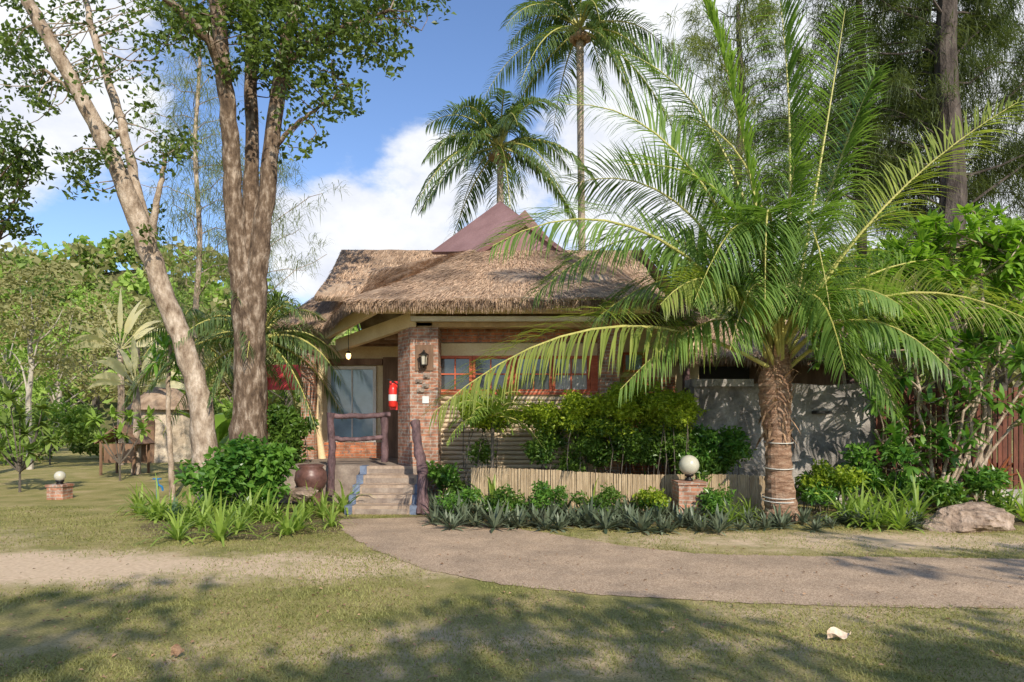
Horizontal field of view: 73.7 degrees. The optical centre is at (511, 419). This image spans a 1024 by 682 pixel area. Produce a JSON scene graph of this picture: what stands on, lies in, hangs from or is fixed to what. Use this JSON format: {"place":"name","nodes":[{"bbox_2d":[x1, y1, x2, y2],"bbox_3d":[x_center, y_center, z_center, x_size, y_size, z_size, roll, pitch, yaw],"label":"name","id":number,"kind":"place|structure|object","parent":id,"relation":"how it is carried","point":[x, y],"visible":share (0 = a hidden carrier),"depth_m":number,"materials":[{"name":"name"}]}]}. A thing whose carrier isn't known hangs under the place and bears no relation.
{"place":"outdoors","nodes":[
{"label":"outdoors","id":0,"kind":"place"},
{"bbox_2d":[0,269,1012,440],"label":"hill","id":1,"kind":"structure","parent":0,"point":[104,407],"depth_m":61.20,"materials":[{"name":"plant"}]},
{"bbox_2d":[0,229,1023,408],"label":"hillside forest","id":2,"kind":"object","parent":1,"relation":"on","point":[90,262],"visible":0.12,"depth_m":78.03,"materials":[{"name":"green plant"}]},
{"bbox_2d":[0,441,1023,681],"bbox_3d":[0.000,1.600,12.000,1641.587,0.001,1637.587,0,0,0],"label":"lawn","id":3,"kind":"structure","parent":0,"point":[92,486],"depth_m":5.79,"materials":[{"name":"green plant"}]},
{"bbox_2d":[0,406,25,465],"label":"shrub","id":4,"kind":"object","parent":3,"relation":"on","point":[12,442],"visible":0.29,"depth_m":23.96,"materials":[{"name":"green plant"}]},
{"bbox_2d":[0,120,57,240],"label":"tree","id":5,"kind":"object","parent":3,"relation":"on","point":[26,167],"visible":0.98,"depth_m":15.26,"materials":[{"name":"green plant"}]},
{"bbox_2d":[1,405,59,460],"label":"shrub","id":6,"kind":"object","parent":3,"relation":"on","point":[42,453],"visible":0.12,"depth_m":26.64,"materials":[{"name":"green plant"}]},
{"bbox_2d":[0,383,68,491],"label":"frangipani","id":7,"kind":"object","parent":3,"relation":"on","point":[18,466],"visible":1,"depth_m":14.89,"materials":[{"name":"green plant"}]},
{"bbox_2d":[0,302,78,427],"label":"tree","id":8,"kind":"object","parent":3,"relation":"on","point":[9,383],"visible":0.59,"depth_m":29.94,"materials":[{"name":"green plant"}]},
{"bbox_2d":[1,297,107,449],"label":"tree","id":9,"kind":"object","parent":3,"relation":"on","point":[68,316],"visible":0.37,"depth_m":35.61,"materials":[{"name":"green plant"}]},
{"bbox_2d":[36,413,74,464],"bbox_3d":[-16.440,0.671,24.155,2.016,1.859,1.087,0,0,29],"label":"frangipani","id":10,"kind":"object","parent":3,"relation":"on","point":[54,420],"visible":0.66,"depth_m":24.24,"materials":[{"name":"green plant"}]},
{"bbox_2d":[45,471,73,499],"bbox_3d":[-9.139,1.318,13.800,0.360,0.565,0.360,0,0,0],"label":"garden lamp","id":11,"kind":"object","parent":3,"relation":"on","point":[59,490],"visible":1,"depth_m":13.70,"materials":[{"name":"brick"}]},
{"bbox_2d":[0,260,122,469],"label":"tree","id":12,"kind":"object","parent":3,"relation":"on","point":[16,297],"visible":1,"depth_m":21.88,"materials":[{"name":"green plant"}]},
{"bbox_2d":[33,398,97,452],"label":"shrub","id":13,"kind":"object","parent":3,"relation":"on","point":[75,418],"visible":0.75,"depth_m":24.74,"materials":[{"name":"green plant"}]},
{"bbox_2d":[40,282,136,430],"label":"tree","id":14,"kind":"object","parent":3,"relation":"on","point":[96,402],"visible":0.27,"depth_m":41.82,"materials":[{"name":"green plant"}]},
{"bbox_2d":[66,402,128,456],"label":"shrub","id":15,"kind":"object","parent":3,"relation":"on","point":[82,447],"visible":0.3,"depth_m":27.49,"materials":[{"name":"green plant"}]},
{"bbox_2d":[0,0,227,506],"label":"leaning tree","id":16,"kind":"object","parent":3,"relation":"on","point":[142,221],"visible":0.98,"depth_m":12.52,"materials":[{"name":"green plant"}]},
{"bbox_2d":[69,288,163,464],"bbox_3d":[-13.901,-1.496,24.020,3.762,6.197,0.924,0,0,0],"label":"fan palm","id":17,"kind":"object","parent":3,"relation":"on","point":[94,341],"visible":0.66,"depth_m":23.98,"materials":[{"name":"green plant"}]},
{"bbox_2d":[81,404,162,480],"bbox_3d":[-10.214,0.590,17.955,1.855,2.021,1.153,0,0,-13],"label":"frangipani","id":18,"kind":"object","parent":3,"relation":"on","point":[101,436],"visible":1,"depth_m":17.87,"materials":[{"name":"green plant"}]},
{"bbox_2d":[94,425,154,474],"bbox_3d":[-11.389,0.875,20.100,1.250,1.450,1.000,0,0,0],"label":"wooden table","id":19,"kind":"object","parent":3,"relation":"on","point":[131,456],"depth_m":19.75,"materials":[{"name":"brown wood"}]},
{"bbox_2d":[88,304,175,402],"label":"tree","id":20,"kind":"object","parent":3,"relation":"on","point":[109,352],"visible":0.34,"depth_m":37.25,"materials":[{"name":"green plant"}]},
{"bbox_2d":[88,337,184,474],"bbox_3d":[-10.988,-0.398,20.003,3.279,4.005,0.942,0,0,0],"label":"fan palm","id":21,"kind":"object","parent":3,"relation":"on","point":[111,378],"visible":0.73,"depth_m":20.03,"materials":[{"name":"green plant"}]},
{"bbox_2d":[106,482,168,516],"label":"strap lily","id":22,"kind":"object","parent":3,"relation":"on","point":[138,501],"visible":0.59,"depth_m":11.40,"materials":[{"name":"green plant"}]},
{"bbox_2d":[117,473,182,522],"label":"strap lily","id":23,"kind":"object","parent":3,"relation":"on","point":[158,509],"visible":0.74,"depth_m":10.85,"materials":[{"name":"green plant"}]},
{"bbox_2d":[125,386,190,462],"bbox_3d":[-13.562,0.125,26.600,2.700,3.150,2.632,0,0,0],"label":"stone hut","id":24,"kind":"object","parent":3,"relation":"on","point":[155,399],"visible":0.35,"depth_m":25.73,"materials":[{"name":"stone"}]},
{"bbox_2d":[141,420,154,462],"bbox_3d":[-13.612,0.800,25.410,0.600,1.600,0.060,0,0,0],"label":"door","id":25,"kind":"structure","parent":24,"relation":"in","point":[151,422],"depth_m":25.38,"materials":[{"name":"brown wood"}]},
{"bbox_2d":[134,316,182,499],"bbox_3d":[-6.918,-0.246,13.649,1.255,3.696,0.843,0,0,0],"label":"sapling","id":26,"kind":"object","parent":3,"relation":"on","point":[164,343],"visible":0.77,"depth_m":13.61,"materials":[{"name":"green plant"}]},
{"bbox_2d":[123,285,233,395],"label":"tree","id":27,"kind":"object","parent":3,"relation":"on","point":[184,296],"visible":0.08,"depth_m":45.42,"materials":[{"name":"green plant"}]},
{"bbox_2d":[137,506,226,546],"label":"strap lily","id":28,"kind":"object","parent":3,"relation":"on","point":[177,532],"visible":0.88,"depth_m":9.04,"materials":[{"name":"green plant"}]},
{"bbox_2d":[122,306,282,408],"bbox_3d":[-7.341,-0.451,16.026,3.287,4.307,3.058,0,0,-45],"label":"palm tree","id":29,"kind":"object","parent":3,"relation":"on","point":[194,317],"visible":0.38,"depth_m":15.66,"materials":[{"name":"green plant"}]},
{"bbox_2d":[175,409,231,450],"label":"banana plant","id":30,"kind":"object","parent":3,"relation":"on","point":[221,426],"visible":0.27,"depth_m":14.48,"materials":[{"name":"green plant"}]},
{"bbox_2d":[174,476,232,523],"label":"strap lily","id":31,"kind":"object","parent":3,"relation":"on","point":[208,501],"visible":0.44,"depth_m":10.78,"materials":[{"name":"green plant"}]},
{"bbox_2d":[128,0,296,337],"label":"casuarina tree","id":32,"kind":"object","parent":3,"relation":"on","point":[198,208],"visible":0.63,"depth_m":20.92,"materials":[{"name":"green plant"}]},
{"bbox_2d":[168,492,266,546],"bbox_3d":[-3.797,1.302,9.071,1.223,0.816,1.204,0,0,3],"label":"strap lily","id":33,"kind":"object","parent":3,"relation":"on","point":[220,528],"visible":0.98,"depth_m":8.98,"materials":[{"name":"green plant"}]},
{"bbox_2d":[172,431,299,516],"bbox_3d":[-4.647,1.009,11.356,2.097,1.664,1.178,0,0,0],"label":"shrub","id":34,"kind":"object","parent":3,"relation":"on","point":[236,464],"visible":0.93,"depth_m":11.24,"materials":[{"name":"green plant"}]},
{"bbox_2d":[208,501,267,535],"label":"strap lily","id":35,"kind":"object","parent":3,"relation":"on","point":[239,523],"visible":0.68,"depth_m":9.77,"materials":[{"name":"green plant"}]},
{"bbox_2d":[201,310,277,406],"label":"tree","id":36,"kind":"object","parent":3,"relation":"on","point":[224,385],"visible":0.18,"depth_m":39.90,"materials":[{"name":"green plant"}]},
{"bbox_2d":[147,290,346,436],"bbox_3d":[-5.203,-0.478,14.217,3.619,4.367,3.968,0,0,43],"label":"palm tree","id":37,"kind":"object","parent":3,"relation":"on","point":[276,337],"visible":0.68,"depth_m":14.13,"materials":[{"name":"green plant"}]},
{"bbox_2d":[222,482,279,525],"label":"strap lily","id":38,"kind":"object","parent":3,"relation":"on","point":[251,509],"visible":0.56,"depth_m":10.83,"materials":[{"name":"green plant"}]},
{"bbox_2d":[179,136,349,301],"bbox_3d":[-9.993,-4.425,26.230,5.683,12.269,6.311,0,0,-44],"label":"casuarina tree","id":39,"kind":"object","parent":3,"relation":"on","point":[272,223],"visible":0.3,"depth_m":26.09,"materials":[{"name":"green plant"}]},
{"bbox_2d":[244,483,303,523],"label":"strap lily","id":40,"kind":"object","parent":3,"relation":"on","point":[270,511],"visible":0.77,"depth_m":10.71,"materials":[{"name":"green plant"}]},
{"bbox_2d":[267,365,300,433],"bbox_3d":[-6.985,-0.046,20.980,1.292,3.292,0.160,0,0,0],"label":"red screen","id":41,"kind":"object","parent":3,"relation":"on","point":[271,385],"visible":0.21,"depth_m":21.00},
{"bbox_2d":[255,503,326,532],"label":"strap lily","id":42,"kind":"object","parent":3,"relation":"on","point":[299,520],"visible":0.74,"depth_m":9.79,"materials":[{"name":"green plant"}]},
{"bbox_2d":[267,403,318,463],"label":"shrub","id":43,"kind":"object","parent":3,"relation":"on","point":[289,426],"visible":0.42,"depth_m":13.31,"materials":[{"name":"green plant"}]},
{"bbox_2d":[259,493,333,539],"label":"strap lily","id":44,"kind":"object","parent":3,"relation":"on","point":[287,526],"visible":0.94,"depth_m":9.44,"materials":[{"name":"green plant"}]},
{"bbox_2d":[144,0,456,500],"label":"multi stem tree","id":45,"kind":"object","parent":3,"relation":"on","point":[248,217],"visible":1,"depth_m":12.71,"materials":[{"name":"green plant"}]},
{"bbox_2d":[284,486,318,502],"bbox_3d":[-3.557,1.279,11.568,0.566,0.266,0.456,0,0,23],"label":"boulder","id":46,"kind":"object","parent":3,"relation":"on","point":[298,493],"visible":0.81,"depth_m":11.43,"materials":[{"name":"beige stone"}]},
{"bbox_2d":[266,308,337,406],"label":"tree","id":47,"kind":"object","parent":3,"relation":"on","point":[287,392],"visible":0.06,"depth_m":47.81,"materials":[{"name":"green plant"}]},
{"bbox_2d":[294,464,327,509],"bbox_3d":[-3.622,1.205,12.300,0.580,0.790,0.580,0,0,0],"label":"urn","id":48,"kind":"object","parent":3,"relation":"on","point":[311,475],"visible":0.74,"depth_m":12.10,"materials":[{"name":"ceramic"}]},
{"bbox_2d":[308,489,353,521],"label":"strap lily","id":49,"kind":"object","parent":3,"relation":"on","point":[321,508],"visible":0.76,"depth_m":11.06,"materials":[{"name":"green plant"}]},
{"bbox_2d":[310,496,352,528],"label":"strap lily","id":50,"kind":"object","parent":3,"relation":"on","point":[332,515],"visible":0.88,"depth_m":10.17,"materials":[{"name":"green plant"}]},
{"bbox_2d":[317,481,369,515],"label":"strap lily","id":51,"kind":"object","parent":3,"relation":"on","point":[344,501],"visible":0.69,"depth_m":11.76,"materials":[{"name":"green plant"}]},
{"bbox_2d":[416,460,469,499],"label":"shrub","id":52,"kind":"object","parent":3,"relation":"on","point":[444,476],"visible":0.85,"depth_m":12.07,"materials":[{"name":"green plant"}]},
{"bbox_2d":[435,486,482,515],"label":"shrub","id":53,"kind":"object","parent":3,"relation":"on","point":[464,494],"visible":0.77,"depth_m":10.97,"materials":[{"name":"green plant"}]},
{"bbox_2d":[270,201,708,514],"bbox_3d":[-0.700,-1.837,16.234,10.672,6.979,9.567,0,0,0],"label":"thatched bungalow","id":54,"kind":"object","parent":3,"relation":"on","point":[429,321],"visible":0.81,"depth_m":13.28,"materials":[{"name":"plant"}]},
{"bbox_2d":[327,366,376,441],"bbox_3d":[-3.630,-0.357,15.495,1.099,1.710,0.070,0,0,0],"label":"window","id":55,"kind":"structure","parent":54,"relation":"in","point":[359,395],"depth_m":15.52,"materials":[{"name":"grey glass"}]},
{"bbox_2d":[387,379,398,409],"bbox_3d":[-2.261,-0.483,12.985,0.214,0.587,0.190,0,0,0],"label":"fire extinguisher","id":56,"kind":"object","parent":54,"relation":"attached to","point":[393,395],"visible":1,"depth_m":12.92,"materials":[{"name":"red paint"}]},
{"bbox_2d":[441,356,471,391],"bbox_3d":[-1.108,-0.890,13.305,0.661,0.710,0.070,0,0,0],"label":"window","id":57,"kind":"structure","parent":54,"relation":"in","point":[449,364],"depth_m":13.32,"materials":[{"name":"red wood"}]},
{"bbox_2d":[472,356,508,391],"bbox_3d":[-0.413,-0.890,13.305,0.710,0.710,0.070,0,0,0],"label":"window","id":58,"kind":"structure","parent":54,"relation":"in","point":[488,364],"depth_m":13.32,"materials":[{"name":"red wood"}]},
{"bbox_2d":[515,356,551,391],"bbox_3d":[0.418,-0.890,13.305,0.719,0.710,0.070,0,0,0],"label":"window","id":59,"kind":"structure","parent":54,"relation":"in","point":[537,386],"depth_m":13.32,"materials":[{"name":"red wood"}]},
{"bbox_2d":[552,356,589,391],"bbox_3d":[1.152,-0.890,13.305,0.729,0.710,0.070,0,0,0],"label":"window","id":60,"kind":"structure","parent":54,"relation":"in","point":[575,381],"depth_m":13.32,"materials":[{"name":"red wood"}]},
{"bbox_2d":[622,352,644,371],"bbox_3d":[2.578,-1.215,14.455,0.465,0.423,0.070,0,0,0],"label":"window","id":61,"kind":"structure","parent":54,"relation":"in","point":[625,355],"depth_m":14.47,"materials":[{"name":"red wood"}]},
{"bbox_2d":[446,383,544,467],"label":"parlour palm","id":62,"kind":"object","parent":3,"relation":"on","point":[495,406],"visible":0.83,"depth_m":11.82,"materials":[{"name":"green plant"}]},
{"bbox_2d":[467,499,525,532],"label":"rosette plant","id":63,"kind":"object","parent":3,"relation":"on","point":[493,520],"visible":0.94,"depth_m":9.95,"materials":[{"name":"green plant"}]},
{"bbox_2d":[411,88,599,239],"bbox_3d":[-0.135,-3.924,20.220,5.412,11.250,5.704,0,0,0],"label":"palm tree","id":64,"kind":"object","parent":3,"relation":"on","point":[493,133],"visible":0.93,"depth_m":19.80,"materials":[{"name":"green plant"}]},
{"bbox_2d":[481,483,529,513],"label":"shrub","id":65,"kind":"object","parent":3,"relation":"on","point":[500,496],"visible":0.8,"depth_m":10.87,"materials":[{"name":"green plant"}]},
{"bbox_2d":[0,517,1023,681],"bbox_3d":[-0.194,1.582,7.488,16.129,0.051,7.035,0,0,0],"label":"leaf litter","id":66,"kind":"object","parent":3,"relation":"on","point":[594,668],"visible":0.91,"depth_m":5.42,"materials":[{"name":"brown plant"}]},
{"bbox_2d":[456,389,580,495],"bbox_3d":[0.260,0.509,12.208,2.699,2.192,1.113,0,0,0],"label":"hedge shrub","id":67,"kind":"object","parent":3,"relation":"on","point":[546,419],"visible":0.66,"depth_m":12.02,"materials":[{"name":"green plant"}]},
{"bbox_2d":[504,504,533,530],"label":"rosette plant","id":68,"kind":"object","parent":3,"relation":"on","point":[516,520],"visible":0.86,"depth_m":10.06,"materials":[{"name":"green plant"}]},
{"bbox_2d":[524,479,568,515],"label":"shrub","id":69,"kind":"object","parent":3,"relation":"on","point":[543,491],"visible":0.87,"depth_m":10.98,"materials":[{"name":"green plant"}]},
{"bbox_2d":[527,505,565,532],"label":"rosette plant","id":70,"kind":"object","parent":3,"relation":"on","point":[545,523],"visible":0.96,"depth_m":9.86,"materials":[{"name":"green plant"}]},
{"bbox_2d":[481,0,677,249],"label":"palm tree","id":71,"kind":"object","parent":3,"relation":"on","point":[576,35],"visible":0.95,"depth_m":20.95,"materials":[{"name":"green plant"}]},
{"bbox_2d":[574,492,614,528],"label":"rosette plant","id":72,"kind":"object","parent":3,"relation":"on","point":[589,516],"visible":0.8,"depth_m":10.20,"materials":[{"name":"green plant"}]},
{"bbox_2d":[569,483,625,512],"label":"shrub","id":73,"kind":"object","parent":3,"relation":"on","point":[613,494],"visible":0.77,"depth_m":10.88,"materials":[{"name":"green plant"}]},
{"bbox_2d":[589,508,629,533],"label":"rosette plant","id":74,"kind":"object","parent":3,"relation":"on","point":[604,523],"visible":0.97,"depth_m":9.88,"materials":[{"name":"green plant"}]},
{"bbox_2d":[552,377,669,480],"bbox_3d":[1.714,0.425,12.162,2.159,2.359,1.247,0,0,0],"label":"hedge shrub","id":75,"kind":"object","parent":3,"relation":"on","point":[589,422],"visible":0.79,"depth_m":11.92,"materials":[{"name":"green plant"}]},
{"bbox_2d":[471,467,764,513],"bbox_3d":[1.907,1.216,11.764,5.254,0.769,0.230,0,0,3],"label":"bamboo fence","id":76,"kind":"object","parent":3,"relation":"on","point":[584,482],"visible":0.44,"depth_m":11.72,"materials":[{"name":"brown wood"}]},
{"bbox_2d":[614,507,668,535],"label":"rosette plant","id":77,"kind":"object","parent":3,"relation":"on","point":[643,524],"visible":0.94,"depth_m":9.69,"materials":[{"name":"green plant"}]},
{"bbox_2d":[631,486,670,509],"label":"shrub","id":78,"kind":"object","parent":3,"relation":"on","point":[647,498],"visible":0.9,"depth_m":10.96,"materials":[{"name":"green plant"}]},
{"bbox_2d":[605,388,708,489],"bbox_3d":[2.539,0.521,12.082,1.879,2.170,1.216,0,0,0],"label":"hedge shrub","id":79,"kind":"object","parent":3,"relation":"on","point":[664,435],"visible":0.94,"depth_m":11.82,"materials":[{"name":"green plant"}]},
{"bbox_2d":[671,455,707,517],"bbox_3d":[2.905,1.089,11.200,0.480,1.022,0.480,0,0,0],"label":"garden lamp","id":80,"kind":"object","parent":3,"relation":"on","point":[688,489],"visible":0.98,"depth_m":10.99,"materials":[{"name":"brick"}]},
{"bbox_2d":[671,423,756,481],"bbox_3d":[3.553,0.824,12.086,1.652,1.561,1.100,0,0,0],"label":"shrub","id":81,"kind":"object","parent":3,"relation":"on","point":[711,454],"visible":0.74,"depth_m":11.87,"materials":[{"name":"green plant"}]},
{"bbox_2d":[696,482,736,519],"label":"shrub","id":82,"kind":"object","parent":3,"relation":"on","point":[710,497],"visible":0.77,"depth_m":10.83,"materials":[{"name":"green plant"}]},
{"bbox_2d":[418,0,1023,521],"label":"coconut palm","id":83,"kind":"object","parent":3,"relation":"on","point":[766,236],"visible":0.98,"depth_m":10.45,"materials":[{"name":"plant"}]},
{"bbox_2d":[650,0,845,318],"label":"casuarina tree","id":84,"kind":"object","parent":3,"relation":"on","point":[708,47],"visible":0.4,"depth_m":23.69,"materials":[{"name":"green plant"}]},
{"bbox_2d":[685,379,875,504],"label":"garden wall","id":85,"kind":"structure","parent":3,"relation":"on","point":[831,421],"depth_m":12.91,"materials":[{"name":"paint"}]},
{"bbox_2d":[665,318,899,390],"bbox_3d":[6.831,-0.386,16.340,7.420,3.972,4.728,0,0,0],"label":"annex","id":86,"kind":"object","parent":3,"relation":"on","point":[729,368],"visible":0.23,"depth_m":14.74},
{"bbox_2d":[699,366,748,378],"bbox_3d":[4.588,0.175,14.765,1.077,2.650,0.050,0,0,0],"label":"window","id":87,"kind":"structure","parent":86,"relation":"in","point":[712,372],"depth_m":14.74,"materials":[{"name":"black glass"}]},
{"bbox_2d":[795,458,872,515],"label":"shrub","id":88,"kind":"object","parent":3,"relation":"on","point":[824,477],"visible":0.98,"depth_m":11.22,"materials":[{"name":"green plant"}]},
{"bbox_2d":[815,485,886,525],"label":"strap lily","id":89,"kind":"object","parent":3,"relation":"on","point":[838,505],"visible":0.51,"depth_m":10.60,"materials":[{"name":"green plant"}]},
{"bbox_2d":[821,481,894,531],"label":"strap lily","id":90,"kind":"object","parent":3,"relation":"on","point":[862,505],"visible":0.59,"depth_m":10.40,"materials":[{"name":"green plant"}]},
{"bbox_2d":[802,245,930,383],"bbox_3d":[7.210,-0.955,13.813,2.986,5.125,1.781,0,0,0],"label":"broad leaved shrub","id":91,"kind":"object","parent":3,"relation":"on","point":[817,365],"visible":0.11,"depth_m":13.63,"materials":[{"name":"green plant"}]},
{"bbox_2d":[744,0,1000,312],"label":"casuarina tree","id":92,"kind":"object","parent":3,"relation":"on","point":[808,93],"visible":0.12,"depth_m":21.99,"materials":[{"name":"green plant"}]},
{"bbox_2d":[847,495,901,533],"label":"strap lily","id":93,"kind":"object","parent":3,"relation":"on","point":[873,518],"visible":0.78,"depth_m":9.97,"materials":[{"name":"green plant"}]},
{"bbox_2d":[727,0,1023,469],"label":"casuarina tree","id":94,"kind":"object","parent":3,"relation":"on","point":[938,76],"visible":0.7,"depth_m":16.44,"materials":[{"name":"green plant"}]},
{"bbox_2d":[860,490,938,532],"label":"strap lily","id":95,"kind":"object","parent":3,"relation":"on","point":[902,519],"visible":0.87,"depth_m":9.87,"materials":[{"name":"green plant"}]},
{"bbox_2d":[794,440,1017,514],"bbox_3d":[6.690,1.036,11.659,3.869,1.397,1.213,0,0,0],"label":"shrub","id":96,"kind":"object","parent":3,"relation":"on","point":[949,492],"visible":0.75,"depth_m":11.56,"materials":[{"name":"green plant"}]},
{"bbox_2d":[887,472,948,518],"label":"strap lily","id":97,"kind":"object","parent":3,"relation":"on","point":[917,502],"visible":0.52,"depth_m":10.64,"materials":[{"name":"green plant"}]},
{"bbox_2d":[872,262,986,453],"bbox_3d":[15.460,-2.241,25.853,5.230,7.897,5.573,0,0,0],"label":"tree","id":98,"kind":"object","parent":3,"relation":"on","point":[927,371],"visible":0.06,"depth_m":25.70,"materials":[{"name":"green plant"}]},
{"bbox_2d":[840,310,1023,510],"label":"broad leaved shrub","id":99,"kind":"object","parent":3,"relation":"on","point":[947,433],"visible":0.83,"depth_m":11.82,"materials":[{"name":"green plant"}]},
{"bbox_2d":[869,201,1023,501],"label":"broad leaved shrub","id":100,"kind":"object","parent":3,"relation":"on","point":[1003,245],"visible":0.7,"depth_m":12.22,"materials":[{"name":"green plant"}]},
{"bbox_2d":[871,387,1023,505],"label":"slat fence","id":101,"kind":"object","parent":3,"relation":"on","point":[1002,453],"visible":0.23,"depth_m":12.80,"materials":[{"name":"paint"}]},
{"bbox_2d":[918,501,1015,532],"bbox_3d":[6.629,1.523,9.968,1.229,0.606,0.792,0,0,-27],"label":"boulder","id":102,"kind":"object","parent":3,"relation":"on","point":[970,517],"visible":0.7,"depth_m":9.78,"materials":[{"name":"beige stone"}]},
{"bbox_2d":[932,0,1023,299],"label":"casuarina tree","id":103,"kind":"object","parent":3,"relation":"on","point":[1019,203],"visible":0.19,"depth_m":20.34,"materials":[{"name":"green plant"}]},
{"bbox_2d":[964,272,1022,410],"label":"tree","id":104,"kind":"object","parent":3,"relation":"on","point":[1003,380],"visible":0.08,"depth_m":23.97,"materials":[{"name":"green plant"}]},
{"bbox_2d":[988,469,1023,521],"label":"strap lily","id":105,"kind":"object","parent":3,"relation":"on","point":[1020,510],"visible":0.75,"depth_m":10.69,"materials":[{"name":"green plant"}]},
{"bbox_2d":[0,0,1023,307],"label":"sky","id":106,"kind":"structure","parent":0,"point":[380,152],"materials":[{"name":"blue"}]},
{"bbox_2d":[337,517,1023,608],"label":"path","id":107,"kind":"structure","parent":0,"point":[606,574],"depth_m":7.22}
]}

